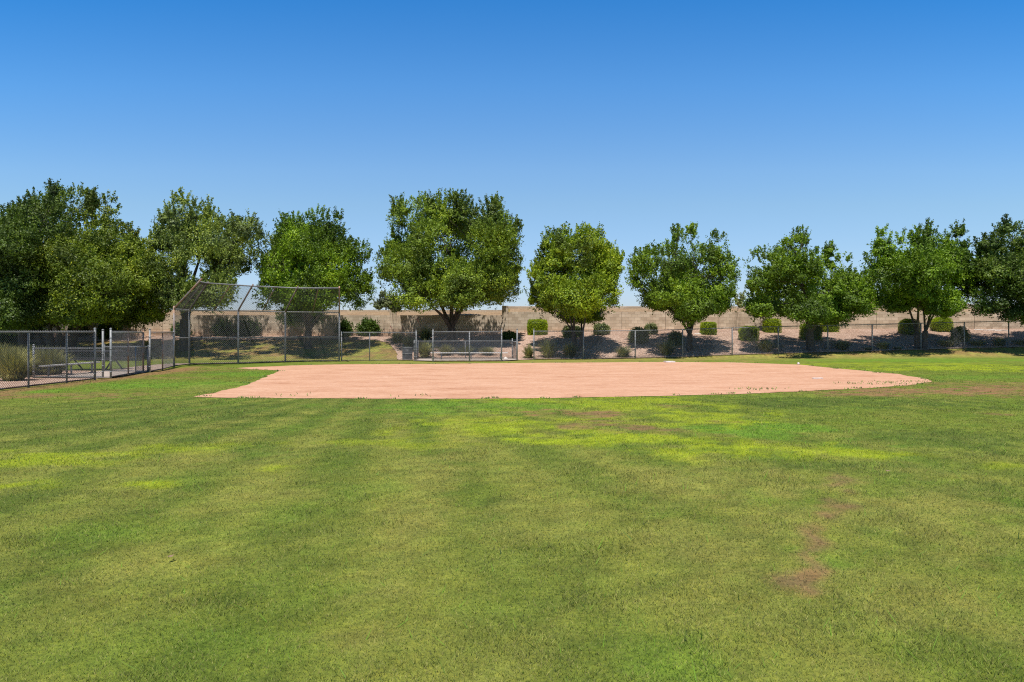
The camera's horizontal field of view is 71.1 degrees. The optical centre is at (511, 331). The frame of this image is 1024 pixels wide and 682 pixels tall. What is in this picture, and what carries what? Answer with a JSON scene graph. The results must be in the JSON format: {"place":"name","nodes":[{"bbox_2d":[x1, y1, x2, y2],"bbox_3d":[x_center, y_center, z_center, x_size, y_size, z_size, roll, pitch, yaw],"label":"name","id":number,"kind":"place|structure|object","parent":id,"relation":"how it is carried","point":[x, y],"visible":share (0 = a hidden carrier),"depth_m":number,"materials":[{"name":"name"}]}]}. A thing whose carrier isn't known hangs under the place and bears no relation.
{"place":"outdoors","nodes":[
{"label":"outdoors","id":0,"kind":"place"},
{"bbox_2d":[0,370,100,387],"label":"gravel bed","id":1,"kind":"object","parent":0,"point":[31,380],"visible":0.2,"depth_m":21.74,"materials":[{"name":"beige gravel"}]},
{"bbox_2d":[0,344,31,364],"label":"grass clump","id":2,"kind":"object","parent":1,"relation":"on","point":[13,349],"visible":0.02,"depth_m":23.26,"materials":[{"name":"green plant"}]},
{"bbox_2d":[0,346,40,380],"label":"grass clump","id":3,"kind":"object","parent":1,"relation":"on","point":[10,367],"visible":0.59,"depth_m":21.54,"materials":[{"name":"green plant"}]},
{"bbox_2d":[12,344,45,374],"bbox_3d":[-16.587,0.967,24.587,2.009,1.106,1.866,0,0,0],"label":"grass clump","id":4,"kind":"object","parent":1,"relation":"on","point":[35,357],"visible":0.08,"depth_m":24.47,"materials":[{"name":"green plant"}]},
{"bbox_2d":[35,346,73,374],"bbox_3d":[-15.941,0.983,24.814,1.836,1.074,1.572,0,0,0],"label":"grass clump","id":5,"kind":"object","parent":1,"relation":"on","point":[54,361],"visible":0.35,"depth_m":24.61,"materials":[{"name":"green plant"}]},
{"bbox_2d":[114,361,289,369],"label":"path","id":6,"kind":"structure","parent":0,"point":[153,367],"depth_m":29.38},
{"bbox_2d":[0,309,1023,681],"bbox_3d":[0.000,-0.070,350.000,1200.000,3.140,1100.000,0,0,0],"label":"lawn","id":7,"kind":"structure","parent":0,"point":[976,359],"depth_m":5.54,"materials":[{"name":"green plant"}]},
{"bbox_2d":[0,327,17,342],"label":"shrub","id":8,"kind":"object","parent":7,"relation":"on","point":[8,338],"visible":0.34,"depth_m":44.26,"materials":[{"name":"green plant"}]},
{"bbox_2d":[25,325,47,338],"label":"shrub","id":9,"kind":"object","parent":7,"relation":"on","point":[34,329],"visible":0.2,"depth_m":45.80,"materials":[{"name":"green plant"}]},
{"bbox_2d":[0,178,81,350],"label":"shade tree","id":10,"kind":"object","parent":7,"relation":"on","point":[28,217],"visible":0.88,"depth_m":36.70,"materials":[{"name":"green plant"}]},
{"bbox_2d":[0,328,95,389],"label":"chain link fence","id":11,"kind":"object","parent":7,"relation":"on","point":[28,357],"visible":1,"depth_m":19.90,"materials":[{"name":"metal"}]},
{"bbox_2d":[32,329,103,377],"bbox_3d":[-14.175,0.738,22.900,2.288,1.625,0.079,0,0,0],"label":"chain link fence","id":12,"kind":"object","parent":7,"relation":"on","point":[33,366],"visible":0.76,"depth_m":22.87,"materials":[{"name":"metal"}]},
{"bbox_2d":[63,326,89,336],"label":"shrub","id":13,"kind":"object","parent":7,"relation":"on","point":[69,328],"visible":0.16,"depth_m":47.11,"materials":[{"name":"green plant"}]},
{"bbox_2d":[13,181,178,352],"bbox_3d":[-23.785,-3.847,40.769,15.222,10.292,8.197,0,0,44],"label":"shade tree","id":14,"kind":"object","parent":7,"relation":"on","point":[101,274],"visible":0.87,"depth_m":37.36,"materials":[{"name":"green plant"}]},
{"bbox_2d":[58,350,133,369],"bbox_3d":[-16.300,1.132,27.900,2.300,0.779,1.650,0,0,0],"label":"picnic table","id":15,"kind":"object","parent":7,"relation":"on","point":[97,358],"visible":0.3,"depth_m":27.93,"materials":[{"name":"paint"}]},
{"bbox_2d":[54,370,158,377],"bbox_3d":[-14.100,1.470,24.875,2.500,0.001,4.250,0,0,0],"label":"dugout pad","id":16,"kind":"object","parent":7,"relation":"on","point":[106,374],"visible":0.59,"depth_m":24.47,"materials":[{"name":"concrete"}]},
{"bbox_2d":[39,362,99,374],"bbox_3d":[-15.000,1.280,24.400,0.250,0.380,3.000,0,0,0],"label":"bench","id":17,"kind":"object","parent":16,"relation":"on","point":[71,366],"visible":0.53,"depth_m":24.38,"materials":[{"name":"metal"}]},
{"bbox_2d":[95,322,122,338],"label":"shrub","id":18,"kind":"object","parent":7,"relation":"on","point":[100,327],"visible":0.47,"depth_m":45.89,"materials":[{"name":"green plant"}]},
{"bbox_2d":[109,328,143,378],"bbox_3d":[-13.117,0.718,24.446,0.124,1.665,3.334,0,0,-11],"label":"chain link fence","id":19,"kind":"object","parent":7,"relation":"on","point":[117,348],"visible":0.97,"depth_m":24.31,"materials":[{"name":"metal"}]},
{"bbox_2d":[104,344,148,371],"bbox_3d":[-14.220,1.002,26.400,1.808,1.095,0.080,0,0,7],"label":"chain link fence","id":20,"kind":"object","parent":7,"relation":"on","point":[147,355],"visible":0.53,"depth_m":26.34,"materials":[{"name":"metal"}]},
{"bbox_2d":[149,329,174,372],"bbox_3d":[-13.668,0.723,28.135,0.167,1.655,4.040,0,0,-14],"label":"chain link fence","id":21,"kind":"object","parent":7,"relation":"on","point":[171,352],"visible":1,"depth_m":28.02,"materials":[{"name":"metal"}]},
{"bbox_2d":[135,346,147,372],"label":"chain link gate","id":22,"kind":"structure","parent":21,"relation":"attached to","point":[142,356],"depth_m":25.68,"materials":[{"name":"metal"}]},
{"bbox_2d":[169,319,194,335],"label":"shrub","id":23,"kind":"object","parent":7,"relation":"on","point":[171,328],"visible":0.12,"depth_m":47.30,"materials":[{"name":"green plant"}]},
{"bbox_2d":[141,186,278,350],"bbox_3d":[-17.649,-3.615,41.785,8.976,9.626,11.218,0,0,0],"label":"shade tree","id":24,"kind":"object","parent":7,"relation":"on","point":[223,255],"visible":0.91,"depth_m":39.27,"materials":[{"name":"green plant"}]},
{"bbox_2d":[211,318,235,335],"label":"shrub","id":25,"kind":"object","parent":7,"relation":"on","point":[220,325],"visible":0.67,"depth_m":47.17,"materials":[{"name":"green plant"}]},
{"bbox_2d":[233,317,261,336],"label":"shrub","id":26,"kind":"object","parent":7,"relation":"on","point":[249,326],"visible":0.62,"depth_m":47.16,"materials":[{"name":"green plant"}]},
{"bbox_2d":[173,278,339,365],"bbox_3d":[-11.315,-0.322,32.879,8.014,3.744,3.089,0,0,-44],"label":"backstop","id":27,"kind":"object","parent":7,"relation":"on","point":[197,322],"visible":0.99,"depth_m":33.06,"materials":[{"name":"metal"}]},
{"bbox_2d":[251,203,375,348],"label":"shade tree","id":28,"kind":"object","parent":7,"relation":"on","point":[303,251],"visible":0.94,"depth_m":40.46,"materials":[{"name":"green plant"}]},
{"bbox_2d":[334,317,354,336],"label":"shrub","id":29,"kind":"object","parent":7,"relation":"on","point":[345,326],"visible":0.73,"depth_m":47.00,"materials":[{"name":"green plant"}]},
{"bbox_2d":[353,315,382,336],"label":"shrub","id":30,"kind":"object","parent":7,"relation":"on","point":[366,325],"visible":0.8,"depth_m":47.04,"materials":[{"name":"green plant"}]},
{"bbox_2d":[341,330,416,360],"bbox_3d":[-6.727,0.733,36.289,3.786,1.635,0.210,0,0,-9],"label":"chain link fence","id":31,"kind":"object","parent":7,"relation":"on","point":[395,332],"visible":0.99,"depth_m":36.30,"materials":[{"name":"metal"}]},
{"bbox_2d":[400,335,418,346],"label":"grass clump","id":32,"kind":"object","parent":7,"relation":"on","point":[407,343],"visible":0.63,"depth_m":42.12,"materials":[{"name":"green plant"}]},
{"bbox_2d":[414,319,434,339],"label":"shrub","id":33,"kind":"object","parent":7,"relation":"on","point":[425,334],"visible":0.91,"depth_m":44.63,"materials":[{"name":"green plant"}]},
{"bbox_2d":[435,344,455,355],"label":"grass clump","id":34,"kind":"object","parent":7,"relation":"on","point":[447,349],"visible":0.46,"depth_m":39.51,"materials":[{"name":"green plant"}]},
{"bbox_2d":[372,188,526,344],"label":"shade tree","id":35,"kind":"object","parent":7,"relation":"on","point":[454,279],"visible":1,"depth_m":41.20,"materials":[{"name":"green plant"}]},
{"bbox_2d":[417,359,515,360],"bbox_3d":[-2.350,1.450,36.925,5.300,0.001,2.750,0,0,0],"label":"dugout pad","id":36,"kind":"object","parent":7,"relation":"on","point":[463,359],"visible":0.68,"depth_m":37.05,"materials":[{"name":"concrete"}]},
{"bbox_2d":[431,352,507,358],"bbox_3d":[-2.214,1.280,37.200,4.003,0.380,0.250,0,0,0],"label":"bench","id":37,"kind":"object","parent":36,"relation":"on","point":[470,353],"visible":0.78,"depth_m":37.10,"materials":[{"name":"metal"}]},
{"bbox_2d":[512,341,515,358],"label":"chain link gate","id":38,"kind":"structure","parent":36,"relation":"on","point":[513,346],"depth_m":38.05,"materials":[{"name":"metal"}]},
{"bbox_2d":[516,329,517,360],"bbox_3d":[0.264,0.677,36.900,0.083,1.645,0.083,0,0,0],"label":"gate post","id":39,"kind":"object","parent":36,"relation":"on","point":[516,344],"visible":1,"depth_m":36.88,"materials":[{"name":"grey metal"}]},
{"bbox_2d":[432,329,501,361],"bbox_3d":[-2.204,0.703,35.581,3.489,1.695,0.165,0,0,-8],"label":"chain link fence","id":40,"kind":"object","parent":7,"relation":"on","point":[433,346],"visible":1,"depth_m":35.50,"materials":[{"name":"metal"}]},
{"bbox_2d":[477,346,495,354],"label":"grass clump","id":41,"kind":"object","parent":7,"relation":"on","point":[488,349],"visible":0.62,"depth_m":39.44,"materials":[{"name":"green plant"}]},
{"bbox_2d":[502,330,518,338],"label":"shrub","id":42,"kind":"object","parent":7,"relation":"on","point":[509,335],"visible":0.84,"depth_m":44.43,"materials":[{"name":"green plant"}]},
{"bbox_2d":[15,306,1023,335],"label":"block wall","id":43,"kind":"structure","parent":7,"relation":"on","point":[506,320],"depth_m":47.50,"materials":[{"name":"concrete"}]},
{"bbox_2d":[521,342,536,357],"bbox_3d":[0.926,1.037,38.727,1.053,0.914,0.896,0,0,0],"label":"grass clump","id":44,"kind":"object","parent":7,"relation":"on","point":[528,352],"visible":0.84,"depth_m":38.66,"materials":[{"name":"green plant"}]},
{"bbox_2d":[527,319,547,334],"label":"hedge","id":45,"kind":"object","parent":7,"relation":"on","point":[538,324],"visible":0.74,"depth_m":45.97,"materials":[{"name":"green plant"}]},
{"bbox_2d":[535,338,563,357],"bbox_3d":[1.918,0.860,38.989,1.956,1.174,1.531,0,0,0],"label":"grass clump","id":46,"kind":"object","parent":7,"relation":"on","point":[548,350],"visible":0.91,"depth_m":38.85,"materials":[{"name":"green plant"}]},
{"bbox_2d":[561,324,580,337],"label":"shrub","id":47,"kind":"object","parent":7,"relation":"on","point":[568,334],"visible":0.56,"depth_m":44.81,"materials":[{"name":"green plant"}]},
{"bbox_2d":[523,221,626,350],"bbox_3d":[3.671,-2.637,40.376,6.102,7.743,7.177,0,0,-20],"label":"shade tree","id":48,"kind":"object","parent":7,"relation":"on","point":[572,288],"visible":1,"depth_m":39.35,"materials":[{"name":"green plant"}]},
{"bbox_2d":[591,322,611,334],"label":"shrub","id":49,"kind":"object","parent":7,"relation":"on","point":[601,327],"visible":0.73,"depth_m":45.45,"materials":[{"name":"green plant"}]},
{"bbox_2d":[627,326,649,343],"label":"shrub","id":50,"kind":"object","parent":7,"relation":"on","point":[639,336],"visible":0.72,"depth_m":42.54,"materials":[{"name":"green plant"}]},
{"bbox_2d":[644,322,657,334],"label":"shrub","id":51,"kind":"object","parent":7,"relation":"on","point":[649,326],"visible":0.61,"depth_m":45.26,"materials":[{"name":"green plant"}]},
{"bbox_2d":[656,339,678,355],"bbox_3d":[8.498,0.864,39.330,1.762,0.960,1.433,0,0,0],"label":"grass clump","id":52,"kind":"object","parent":7,"relation":"on","point":[661,348],"visible":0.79,"depth_m":39.15,"materials":[{"name":"green plant"}]},
{"bbox_2d":[667,330,684,345],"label":"shrub","id":53,"kind":"object","parent":7,"relation":"on","point":[676,336],"visible":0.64,"depth_m":41.95,"materials":[{"name":"green plant"}]},
{"bbox_2d":[624,221,741,350],"bbox_3d":[9.822,-2.567,40.677,7.632,7.590,6.311,0,0,-32],"label":"shade tree","id":54,"kind":"object","parent":7,"relation":"on","point":[684,291],"visible":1,"depth_m":39.31,"materials":[{"name":"green plant"}]},
{"bbox_2d":[699,321,716,334],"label":"hedge","id":55,"kind":"object","parent":7,"relation":"on","point":[710,324],"visible":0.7,"depth_m":45.12,"materials":[{"name":"green plant"}]},
{"bbox_2d":[738,326,759,341],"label":"hedge","id":56,"kind":"object","parent":7,"relation":"on","point":[749,335],"visible":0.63,"depth_m":42.96,"materials":[{"name":"green plant"}]},
{"bbox_2d":[762,318,781,332],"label":"hedge","id":57,"kind":"object","parent":7,"relation":"on","point":[773,322],"visible":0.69,"depth_m":45.81,"materials":[{"name":"green plant"}]},
{"bbox_2d":[533,321,1023,359],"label":"chain link fence","id":58,"kind":"object","parent":7,"relation":"on","point":[778,339],"visible":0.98,"depth_m":39.42,"materials":[{"name":"metal"}]},
{"bbox_2d":[740,224,879,350],"bbox_3d":[16.683,-2.507,40.132,8.574,7.393,6.310,0,0,-28],"label":"shade tree","id":59,"kind":"object","parent":7,"relation":"on","point":[849,294],"visible":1,"depth_m":38.80,"materials":[{"name":"green plant"}]},
{"bbox_2d":[799,323,823,339],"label":"hedge","id":60,"kind":"object","parent":7,"relation":"on","point":[818,332],"visible":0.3,"depth_m":43.38,"materials":[{"name":"green plant"}]},
{"bbox_2d":[820,323,839,331],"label":"hedge","id":61,"kind":"object","parent":7,"relation":"on","point":[829,327],"visible":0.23,"depth_m":46.07,"materials":[{"name":"green plant"}]},
{"bbox_2d":[831,340,854,349],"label":"grass clump","id":62,"kind":"object","parent":7,"relation":"on","point":[839,345],"visible":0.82,"depth_m":40.35,"materials":[{"name":"green plant"}]},
{"bbox_2d":[873,339,891,348],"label":"grass clump","id":63,"kind":"object","parent":7,"relation":"on","point":[880,345],"visible":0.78,"depth_m":40.52,"materials":[{"name":"green plant"}]},
{"bbox_2d":[897,318,919,334],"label":"hedge","id":64,"kind":"object","parent":7,"relation":"on","point":[905,320],"visible":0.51,"depth_m":45.05,"materials":[{"name":"green plant"}]},
{"bbox_2d":[854,217,982,349],"bbox_3d":[22.994,-2.775,40.792,9.583,7.783,5.918,0,0,-40],"label":"shade tree","id":65,"kind":"object","parent":7,"relation":"on","point":[924,270],"visible":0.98,"depth_m":39.01,"materials":[{"name":"green plant"}]},
{"bbox_2d":[930,317,953,331],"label":"hedge","id":66,"kind":"object","parent":7,"relation":"on","point":[940,325],"visible":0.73,"depth_m":45.89,"materials":[{"name":"green plant"}]},
{"bbox_2d":[949,325,970,341],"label":"shrub","id":67,"kind":"object","parent":7,"relation":"on","point":[957,334],"visible":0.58,"depth_m":42.53,"materials":[{"name":"green plant"}]},
{"bbox_2d":[963,213,1023,326],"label":"shade tree","id":68,"kind":"object","parent":7,"relation":"on","point":[1000,274],"visible":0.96,"depth_m":39.04,"materials":[{"name":"green plant"}]},
{"bbox_2d":[0,0,1023,309],"label":"sky","id":69,"kind":"structure","parent":0,"point":[752,121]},
{"bbox_2d":[16,329,1023,359],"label":"gravel bank","id":70,"kind":"structure","parent":0,"point":[525,338],"depth_m":43.30,"materials":[{"name":"beige gravel"}]},
{"bbox_2d":[388,326,406,342],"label":"grass clump","id":71,"kind":"object","parent":70,"relation":"on","point":[395,337],"visible":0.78,"depth_m":44.00,"materials":[{"name":"green plant"}]},
{"bbox_2d":[402,347,411,358],"bbox_3d":[-5.488,1.140,37.600,0.540,0.643,0.540,0,0,0],"label":"trash can","id":72,"kind":"object","parent":70,"relation":"on","point":[408,354],"visible":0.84,"depth_m":37.39,"materials":[{"name":"metal"}]},
{"bbox_2d":[414,340,417,359],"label":"chain link gate","id":73,"kind":"structure","parent":70,"relation":"on","point":[417,349],"depth_m":38.18,"materials":[{"name":"metal"}]},
{"bbox_2d":[419,338,434,357],"bbox_3d":[-4.724,0.915,38.862,1.540,1.127,1.260,0,0,0],"label":"grass clump","id":74,"kind":"object","parent":70,"relation":"on","point":[424,345],"visible":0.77,"depth_m":38.78,"materials":[{"name":"green plant"}]},
{"bbox_2d":[457,345,472,354],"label":"grass clump","id":75,"kind":"object","parent":70,"relation":"on","point":[464,349],"visible":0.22,"depth_m":39.48,"materials":[{"name":"green plant"}]},
{"bbox_2d":[418,338,512,358],"bbox_3d":[-2.520,0.958,38.617,5.159,1.174,0.114,0,0,-1],"label":"chain link fence","id":76,"kind":"object","parent":70,"relation":"on","point":[458,350],"visible":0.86,"depth_m":38.60,"materials":[{"name":"metal"}]},
{"bbox_2d":[558,343,579,357],"bbox_3d":[3.156,0.982,38.924,1.670,0.928,1.350,0,0,0],"label":"grass clump","id":77,"kind":"object","parent":70,"relation":"on","point":[567,346],"visible":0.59,"depth_m":38.82,"materials":[{"name":"green plant"}]},
{"bbox_2d":[615,346,632,356],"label":"grass clump","id":78,"kind":"object","parent":70,"relation":"on","point":[621,353],"visible":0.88,"depth_m":38.84,"materials":[{"name":"green plant"}]},
{"bbox_2d":[751,339,779,351],"bbox_3d":[14.224,0.790,40.056,2.124,0.732,1.742,0,0,0],"label":"grass clump","id":79,"kind":"object","parent":70,"relation":"on","point":[766,347],"visible":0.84,"depth_m":39.96,"materials":[{"name":"green plant"}]},
{"bbox_2d":[937,339,962,346],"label":"grass clump","id":80,"kind":"object","parent":70,"relation":"on","point":[948,342],"visible":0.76,"depth_m":41.12,"materials":[{"name":"green plant"}]},
{"bbox_2d":[966,339,991,345],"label":"grass clump","id":81,"kind":"object","parent":70,"relation":"on","point":[981,344],"visible":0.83,"depth_m":41.23,"materials":[{"name":"green plant"}]},
{"bbox_2d":[991,337,1007,345],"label":"grass clump","id":82,"kind":"object","parent":70,"relation":"on","point":[999,341],"visible":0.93,"depth_m":41.24,"materials":[{"name":"green plant"}]},
{"bbox_2d":[1007,339,1023,344],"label":"grass clump","id":83,"kind":"object","parent":70,"relation":"on","point":[1019,343],"visible":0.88,"depth_m":41.58,"materials":[{"name":"green plant"}]},
{"bbox_2d":[196,362,930,398],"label":"infield dirt","id":84,"kind":"structure","parent":0,"point":[508,380],"depth_m":21.82,"materials":[{"name":"soil"}]},
{"bbox_2d":[198,361,947,398],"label":"edge grass","id":85,"kind":"structure","parent":84,"relation":"on","point":[488,397],"depth_m":19.55,"materials":[{"name":"green plant"}]},
{"bbox_2d":[164,308,974,314],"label":"dry embankment","id":86,"kind":"structure","parent":0,"point":[464,313],"depth_m":49.78,"materials":[{"name":"soil"}]},
{"bbox_2d":[372,289,401,312],"bbox_3d":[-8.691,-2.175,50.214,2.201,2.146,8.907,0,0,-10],"label":"distant tree","id":87,"kind":"object","parent":86,"relation":"on","point":[382,302],"visible":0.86,"depth_m":46.19,"materials":[{"name":"green plant"}]},
{"bbox_2d":[172,306,973,310],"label":"block wall","id":88,"kind":"structure","parent":86,"relation":"on","point":[510,307],"depth_m":52.00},
{"bbox_2d":[733,290,746,311],"bbox_3d":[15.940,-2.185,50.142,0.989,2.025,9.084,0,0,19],"label":"distant tree","id":89,"kind":"object","parent":86,"relation":"on","point":[738,303],"visible":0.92,"depth_m":46.27,"materials":[{"name":"green plant"}]}
]}

